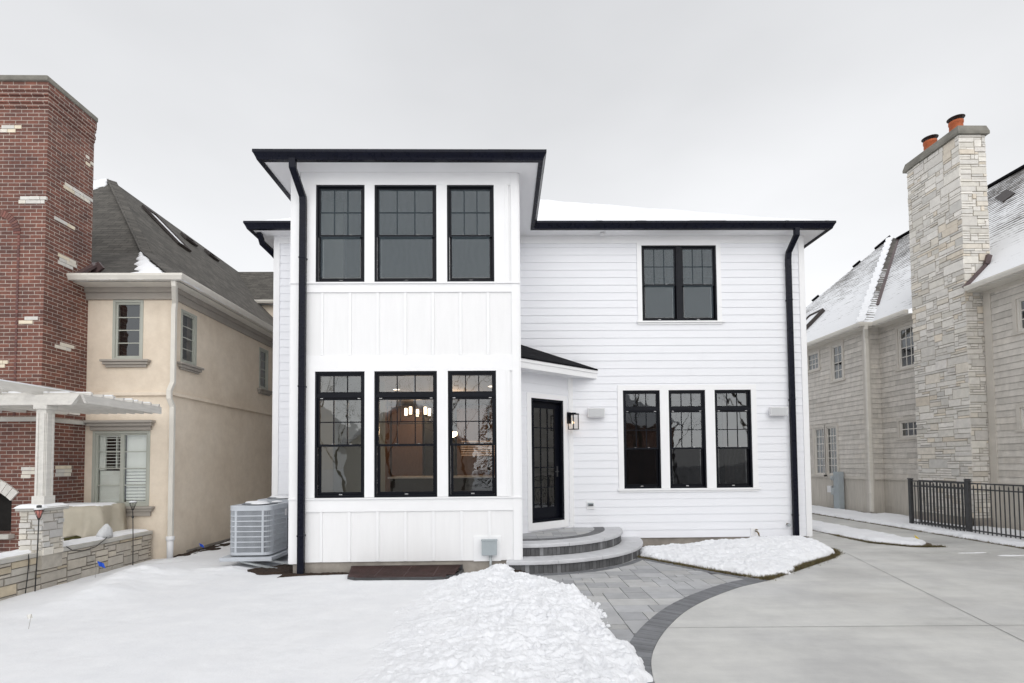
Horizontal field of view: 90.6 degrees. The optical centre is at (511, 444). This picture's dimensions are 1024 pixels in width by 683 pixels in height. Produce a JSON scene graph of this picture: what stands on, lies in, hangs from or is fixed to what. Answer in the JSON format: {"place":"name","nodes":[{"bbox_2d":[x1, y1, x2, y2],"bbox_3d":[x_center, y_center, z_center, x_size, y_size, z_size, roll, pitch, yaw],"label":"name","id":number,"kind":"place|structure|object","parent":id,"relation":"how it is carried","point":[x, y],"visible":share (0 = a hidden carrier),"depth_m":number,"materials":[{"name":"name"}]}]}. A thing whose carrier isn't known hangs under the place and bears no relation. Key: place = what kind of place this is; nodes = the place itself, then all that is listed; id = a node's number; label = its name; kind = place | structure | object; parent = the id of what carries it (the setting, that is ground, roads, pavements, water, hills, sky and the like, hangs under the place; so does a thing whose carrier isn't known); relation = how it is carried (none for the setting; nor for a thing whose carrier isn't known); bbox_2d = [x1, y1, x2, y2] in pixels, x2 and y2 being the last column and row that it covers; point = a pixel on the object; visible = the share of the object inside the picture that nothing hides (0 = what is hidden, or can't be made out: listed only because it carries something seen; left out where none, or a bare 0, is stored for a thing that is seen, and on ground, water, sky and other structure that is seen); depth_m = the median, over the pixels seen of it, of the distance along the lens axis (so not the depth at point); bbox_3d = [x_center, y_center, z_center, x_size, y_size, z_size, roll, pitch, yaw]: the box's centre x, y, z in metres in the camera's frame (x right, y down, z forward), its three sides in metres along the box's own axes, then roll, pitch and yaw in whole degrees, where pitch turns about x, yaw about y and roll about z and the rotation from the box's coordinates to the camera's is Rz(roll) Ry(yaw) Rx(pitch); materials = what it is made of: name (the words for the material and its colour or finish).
{"place":"outdoors","nodes":[
{"label":"outdoors","id":0,"kind":"place"},
{"bbox_2d":[0,541,537,682],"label":"snow lawn","id":1,"kind":"structure","parent":0,"point":[204,617],"depth_m":5.66,"materials":[{"name":"white snow"}]},
{"bbox_2d":[34,505,44,590],"bbox_3d":[-6.786,1.510,7.254,0.124,1.272,0.124,0,-2,-1],"label":"garden torch","id":2,"kind":"object","parent":1,"relation":"on","point":[38,510],"visible":0.99,"depth_m":7.25,"materials":[{"name":"metal"}]},
{"bbox_2d":[95,561,104,576],"bbox_3d":[-6.567,2.010,8.081,0.162,0.290,0.014,0,-2,-1],"label":"marker flag","id":3,"kind":"object","parent":1,"relation":"on","point":[101,564],"visible":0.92,"depth_m":8.08,"materials":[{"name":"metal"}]},
{"bbox_2d":[129,500,136,564],"bbox_3d":[-6.827,1.610,9.111,0.124,1.210,0.124,0,-2,-1],"label":"garden torch","id":4,"kind":"object","parent":1,"relation":"on","point":[133,502],"visible":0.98,"depth_m":9.11,"materials":[{"name":"metal"}]},
{"bbox_2d":[173,540,229,557],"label":"mulch","id":5,"kind":"object","parent":1,"relation":"on","point":[212,547],"visible":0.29,"depth_m":10.54,"materials":[{"name":"brown soil"}]},
{"bbox_2d":[247,564,292,574],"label":"mulch","id":6,"kind":"object","parent":1,"relation":"on","point":[282,569],"visible":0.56,"depth_m":8.48,"materials":[{"name":"brown soil"}]},
{"bbox_2d":[277,572,348,577],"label":"mulch","id":7,"kind":"object","parent":1,"relation":"on","point":[307,574],"visible":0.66,"depth_m":8.17,"materials":[{"name":"brown soil"}]},
{"bbox_2d":[347,564,463,580],"bbox_3d":[-1.714,2.035,8.019,1.850,0.120,0.603,0,-2,-1],"label":"window well grate","id":8,"kind":"object","parent":1,"relation":"on","point":[408,572],"visible":0.96,"depth_m":7.98,"materials":[{"name":"metal"}]},
{"bbox_2d":[351,563,652,682],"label":"snow pile","id":9,"kind":"object","parent":1,"relation":"on","point":[440,660],"visible":0.93,"depth_m":4.89,"materials":[{"name":"white snow"}]},
{"bbox_2d":[365,566,615,682],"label":"snow chunks","id":10,"kind":"object","parent":9,"relation":"on","point":[542,652],"visible":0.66,"depth_m":5.17,"materials":[{"name":"white snow"}]},
{"bbox_2d":[0,0,1023,314],"label":"sky","id":11,"kind":"structure","parent":0,"point":[817,110],"materials":[{"name":"white"}]},
{"bbox_2d":[541,559,753,659],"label":"paver patio","id":12,"kind":"structure","parent":0,"point":[632,599],"depth_m":7.26,"materials":[{"name":"grey stone"}]},
{"bbox_2d":[581,593,610,627],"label":"snow clods","id":13,"kind":"object","parent":12,"relation":"on","point":[597,605],"visible":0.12,"depth_m":5.97,"materials":[{"name":"white snow"}]},
{"bbox_2d":[651,514,1023,682],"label":"driveway","id":14,"kind":"structure","parent":0,"point":[884,627],"depth_m":5.61,"materials":[{"name":"concrete"}]},
{"bbox_2d":[638,513,1023,580],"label":"grass","id":15,"kind":"structure","parent":14,"relation":"on","point":[815,561],"depth_m":9.14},
{"bbox_2d":[640,535,834,576],"bbox_3d":[4.394,2.001,10.047,3.878,0.321,3.031,1,-3,-43],"label":"snow bed","id":16,"kind":"object","parent":15,"relation":"on","point":[761,556],"visible":0.98,"depth_m":9.32,"materials":[{"name":"white snow"}]},
{"label":"verge soil","id":17,"kind":"structure","parent":14,"relation":"on","visible":0},
{"bbox_2d":[812,520,925,545],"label":"snow verge","id":18,"kind":"structure","parent":17,"relation":"on","point":[851,532],"depth_m":11.75,"materials":[{"name":"white snow"}]},
{"bbox_2d":[806,114,1023,530],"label":"shingle house","id":19,"kind":"structure","parent":0,"point":[930,386],"depth_m":14.36,"materials":[{"name":"grey stone"}]},
{"bbox_2d":[807,351,817,371],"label":"window","id":20,"kind":"structure","parent":19,"relation":"in","point":[812,359],"depth_m":19.77,"materials":[{"name":"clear glass"}]},
{"bbox_2d":[814,427,824,474],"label":"window","id":21,"kind":"structure","parent":19,"relation":"in","point":[818,432],"depth_m":19.38,"materials":[{"name":"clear glass"}]},
{"bbox_2d":[827,426,836,474],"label":"window","id":22,"kind":"structure","parent":19,"relation":"in","point":[831,431],"depth_m":18.67,"materials":[{"name":"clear glass"}]},
{"bbox_2d":[832,343,841,380],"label":"window","id":23,"kind":"structure","parent":19,"relation":"in","point":[836,350],"depth_m":18.36,"materials":[{"name":"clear glass"}]},
{"bbox_2d":[898,325,913,368],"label":"window","id":24,"kind":"structure","parent":19,"relation":"in","point":[905,342],"depth_m":15.75,"materials":[{"name":"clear glass"}]},
{"bbox_2d":[900,420,916,437],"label":"window","id":25,"kind":"structure","parent":19,"relation":"in","point":[908,429],"depth_m":15.70,"materials":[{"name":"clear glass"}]},
{"bbox_2d":[1017,297,1023,331],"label":"window","id":26,"kind":"structure","parent":19,"relation":"in","point":[1020,302],"depth_m":12.26,"materials":[{"name":"white glass"}]},
{"bbox_2d":[1021,408,1023,428],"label":"window","id":27,"kind":"structure","parent":19,"relation":"in","point":[1022,409],"depth_m":12.21,"materials":[{"name":"white glass"}]},
{"bbox_2d":[812,505,1023,548],"bbox_3d":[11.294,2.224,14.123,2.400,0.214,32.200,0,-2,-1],"label":"snow side yard","id":28,"kind":"structure","parent":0,"point":[896,520],"depth_m":13.04,"materials":[{"name":"white snow"}]},
{"bbox_2d":[827,472,844,508],"bbox_3d":[11.603,1.678,18.222,0.230,1.380,0.700,0,-2,-1],"label":"utility cabinet","id":29,"kind":"object","parent":28,"relation":"on","point":[836,490],"visible":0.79,"depth_m":17.90,"materials":[{"name":"grey metal"}]},
{"bbox_2d":[907,478,1023,538],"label":"metal fence","id":30,"kind":"object","parent":28,"relation":"on","point":[967,483],"visible":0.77,"depth_m":11.89,"materials":[{"name":"black metal"}]},
{"bbox_2d":[918,480,965,529],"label":"fence gate","id":31,"kind":"structure","parent":30,"relation":"attached to","point":[940,503],"depth_m":12.78,"materials":[{"name":"metal"}]},
{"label":"terrace","id":32,"kind":"structure","parent":0,"visible":0},
{"bbox_2d":[63,502,126,540],"bbox_3d":[-7.918,1.498,9.347,1.330,0.829,0.914,0,-2,-1],"label":"covered bench","id":33,"kind":"object","parent":32,"relation":"on","point":[83,520],"visible":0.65,"depth_m":9.04,"materials":[{"name":"beige fabric"}]},
{"label":"ground","id":34,"kind":"structure","parent":0,"visible":0},
{"bbox_2d":[0,529,152,600],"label":"garden wall","id":35,"kind":"structure","parent":34,"relation":"on","point":[113,552],"depth_m":8.06,"materials":[{"name":"stone"}]},
{"bbox_2d":[13,503,68,569],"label":"stone pier","id":36,"kind":"structure","parent":35,"relation":"on","point":[50,542],"depth_m":7.41,"materials":[{"name":"stone"}]},
{"bbox_2d":[0,379,161,504],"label":"pergola","id":37,"kind":"object","parent":36,"relation":"on","point":[46,404],"visible":0.94,"depth_m":7.57,"materials":[{"name":"white wood"}]},
{"bbox_2d":[25,537,106,592],"bbox_3d":[-6.885,1.846,7.909,0.054,0.572,1.529,0,-2,-2],"label":"cable","id":38,"kind":"object","parent":35,"relation":"attached to","point":[67,547],"visible":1,"depth_m":7.20,"materials":[{"name":"rubber"}]},
{"bbox_2d":[96,524,112,537],"bbox_3d":[-7.039,1.493,8.759,0.212,0.230,0.251,0,-2,-1],"label":"garden rock","id":39,"kind":"object","parent":35,"relation":"on","point":[105,530],"visible":0.97,"depth_m":8.70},
{"bbox_2d":[0,75,273,558],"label":"stucco house","id":40,"kind":"structure","parent":34,"relation":"on","point":[111,287],"depth_m":9.92,"materials":[{"name":"beige paint"}]},
{"bbox_2d":[83,420,155,515],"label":"window","id":41,"kind":"structure","parent":40,"relation":"in","point":[126,483],"depth_m":9.90,"materials":[{"name":"beige glass"}]},
{"bbox_2d":[99,300,150,367],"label":"window","id":42,"kind":"structure","parent":40,"relation":"in","point":[127,331],"depth_m":9.98,"materials":[{"name":"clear glass"}]},
{"bbox_2d":[177,309,203,373],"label":"window","id":43,"kind":"structure","parent":40,"relation":"in","point":[188,348],"depth_m":10.48,"materials":[{"name":"beige glass"}]},
{"bbox_2d":[257,347,272,395],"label":"window","id":44,"kind":"structure","parent":40,"relation":"in","point":[263,354],"depth_m":13.74,"materials":[{"name":"grey glass"}]},
{"bbox_2d":[243,149,835,573],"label":"white house","id":45,"kind":"structure","parent":34,"relation":"on","point":[669,341],"depth_m":10.68,"materials":[{"name":"white wood"}]},
{"bbox_2d":[219,546,292,567],"bbox_3d":[-4.341,2.109,9.602,1.460,0.235,2.027,0,-2,-1],"label":"condenser bracket","id":46,"kind":"object","parent":45,"relation":"attached to","point":[245,558],"visible":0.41,"depth_m":8.79,"materials":[{"name":"grey metal"}]},
{"bbox_2d":[230,500,287,555],"bbox_3d":[-4.609,1.502,9.263,0.755,0.908,0.832,0,-2,-1],"label":"air conditioner","id":47,"kind":"object","parent":46,"relation":"on","point":[258,527],"visible":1,"depth_m":8.88,"materials":[{"name":"grey metal"}]},
{"bbox_2d":[257,495,288,545],"bbox_3d":[-4.595,1.515,10.184,0.755,0.948,0.832,0,-2,-1],"label":"air conditioner","id":48,"kind":"object","parent":46,"relation":"on","point":[284,498],"visible":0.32,"depth_m":9.83,"materials":[{"name":"grey metal"}]},
{"bbox_2d":[315,371,364,497],"bbox_3d":[-2.841,-0.159,8.424,0.815,2.085,0.140,0,-2,-1],"label":"window","id":49,"kind":"structure","parent":45,"relation":"in","point":[319,395],"depth_m":8.39,"materials":[{"name":"black glass"}]},
{"bbox_2d":[316,185,364,281],"bbox_3d":[-2.873,-3.522,8.547,0.810,1.655,0.140,0,-2,-1],"label":"window","id":50,"kind":"structure","parent":45,"relation":"in","point":[319,188],"depth_m":8.51,"materials":[{"name":"black glass"}]},
{"bbox_2d":[374,371,436,496],"bbox_3d":[-1.756,-0.168,8.443,1.035,2.085,0.140,0,-2,-1],"label":"window","id":51,"kind":"structure","parent":45,"relation":"in","point":[378,395],"depth_m":8.41,"materials":[{"name":"black glass"}]},
{"bbox_2d":[375,185,436,281],"bbox_3d":[-1.786,-3.531,8.566,1.035,1.655,0.140,0,-2,-1],"label":"window","id":52,"kind":"structure","parent":45,"relation":"in","point":[378,188],"depth_m":8.54,"materials":[{"name":"black glass"}]},
{"bbox_2d":[387,376,432,423],"bbox_3d":[-1.952,-0.886,9.909,0.810,0.988,0.564,1,-3,-36],"label":"chandelier","id":53,"kind":"object","parent":45,"relation":"hanging from","point":[417,411],"visible":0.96,"depth_m":9.89,"materials":[{"name":"black"}]},
{"bbox_2d":[385,405,494,491],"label":"kitchen cabinets","id":54,"kind":"object","parent":45,"relation":"on","point":[408,460],"visible":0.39,"depth_m":14.78,"materials":[{"name":"brown wood"}]},
{"bbox_2d":[388,475,494,493],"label":"kitchen island","id":55,"kind":"structure","parent":45,"relation":"on","point":[461,483],"depth_m":11.54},
{"bbox_2d":[453,423,456,436],"bbox_3d":[-1.439,-0.731,12.212,0.212,1.140,0.212,-1,-2,21],"label":"pendant lamp","id":56,"kind":"object","parent":45,"relation":"hanging from","point":[454,432],"visible":0.29,"depth_m":12.14,"materials":[{"name":"white glass"}]},
{"bbox_2d":[447,185,493,281],"bbox_3d":[-0.697,-3.539,8.585,0.788,1.655,0.140,0,-2,-1],"label":"window","id":57,"kind":"structure","parent":45,"relation":"in","point":[456,188],"depth_m":8.55,"materials":[{"name":"black glass"}]},
{"bbox_2d":[448,371,496,496],"bbox_3d":[-0.659,-0.177,8.462,0.800,2.085,0.140,0,-2,-1],"label":"window","id":58,"kind":"structure","parent":45,"relation":"in","point":[452,395],"depth_m":8.42,"materials":[{"name":"black glass"}]},
{"bbox_2d":[461,441,494,455],"bbox_3d":[-0.631,0.103,13.296,1.400,0.380,0.040,0,-2,-1],"label":"window blind","id":59,"kind":"object","parent":45,"relation":"attached to","point":[476,448],"depth_m":13.27,"materials":[{"name":"black"}]},
{"bbox_2d":[481,539,496,566],"bbox_3d":[-0.368,1.856,8.259,0.263,0.602,0.114,0,-2,-1],"label":"electrical box","id":60,"kind":"object","parent":45,"relation":"attached to","point":[489,547],"visible":0.98,"depth_m":8.22,"materials":[{"name":"grey metal"}]},
{"bbox_2d":[531,398,563,522],"bbox_3d":[0.680,0.329,10.422,0.910,2.495,0.172,1,-3,-40],"label":"door","id":61,"kind":"structure","parent":45,"relation":"in","point":[556,512],"depth_m":10.58,"materials":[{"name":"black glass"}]},
{"bbox_2d":[567,412,578,429],"bbox_3d":[1.274,-0.493,10.674,0.174,0.374,0.216,1,-3,-40],"label":"wall lantern","id":62,"kind":"object","parent":45,"relation":"attached to","point":[569,414],"depth_m":10.64,"materials":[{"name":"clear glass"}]},
{"bbox_2d":[586,501,594,508],"bbox_3d":[1.668,1.295,10.750,0.170,0.170,0.079,0,-2,-1],"label":"outlet box","id":63,"kind":"object","parent":45,"relation":"attached to","point":[590,504],"visible":1,"depth_m":10.76,"materials":[{"name":"white plastic"}]},
{"bbox_2d":[587,408,604,417],"bbox_3d":[1.787,-0.666,10.778,0.360,0.200,0.140,0,-2,-1],"label":"outdoor speaker","id":64,"kind":"object","parent":45,"relation":"attached to","point":[595,412],"visible":1,"depth_m":10.71},
{"bbox_2d":[623,390,660,488],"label":"window","id":65,"kind":"structure","parent":45,"relation":"in","point":[642,466],"depth_m":10.86,"materials":[{"name":"black glass"}]},
{"bbox_2d":[641,246,678,320],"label":"window","id":66,"kind":"structure","parent":45,"relation":"in","point":[675,273],"depth_m":11.02,"materials":[{"name":"black glass"}]},
{"bbox_2d":[668,390,706,487],"bbox_3d":[3.764,-0.110,10.938,0.790,2.105,0.140,0,-2,-1],"label":"window","id":67,"kind":"structure","parent":45,"relation":"in","point":[689,463],"depth_m":10.87,"materials":[{"name":"black glass"}]},
{"bbox_2d":[680,246,716,320],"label":"window","id":68,"kind":"structure","parent":45,"relation":"in","point":[713,286],"depth_m":11.03,"materials":[{"name":"black glass"}]},
{"bbox_2d":[714,390,752,487],"bbox_3d":[4.759,-0.118,10.955,0.790,2.105,0.140,0,-2,-1],"label":"window","id":69,"kind":"structure","parent":45,"relation":"in","point":[735,463],"depth_m":10.89,"materials":[{"name":"black glass"}]},
{"bbox_2d":[751,528,759,535],"bbox_3d":[5.179,1.875,10.747,0.160,0.170,0.162,0,-2,-1],"label":"hose spigot","id":70,"kind":"object","parent":45,"relation":"attached to","point":[754,531],"visible":0.99,"depth_m":10.80,"materials":[{"name":"silver metal"}]},
{"bbox_2d":[769,407,787,415],"bbox_3d":[5.696,-0.698,10.846,0.380,0.190,0.140,0,-2,-1],"label":"outdoor speaker","id":71,"kind":"object","parent":45,"relation":"attached to","point":[778,411],"visible":1,"depth_m":10.78},
{"bbox_2d":[506,527,642,573],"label":"entry steps","id":72,"kind":"structure","parent":34,"relation":"on","point":[572,549],"depth_m":8.82,"materials":[{"name":"grey stone"}]},
{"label":"paver bedding","id":73,"kind":"structure","parent":0,"visible":0},
{"bbox_2d":[530,557,767,682],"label":"paver border","id":74,"kind":"object","parent":73,"relation":"on","point":[646,637],"visible":0.64,"depth_m":6.15,"materials":[{"name":"grey stone"}]}
]}

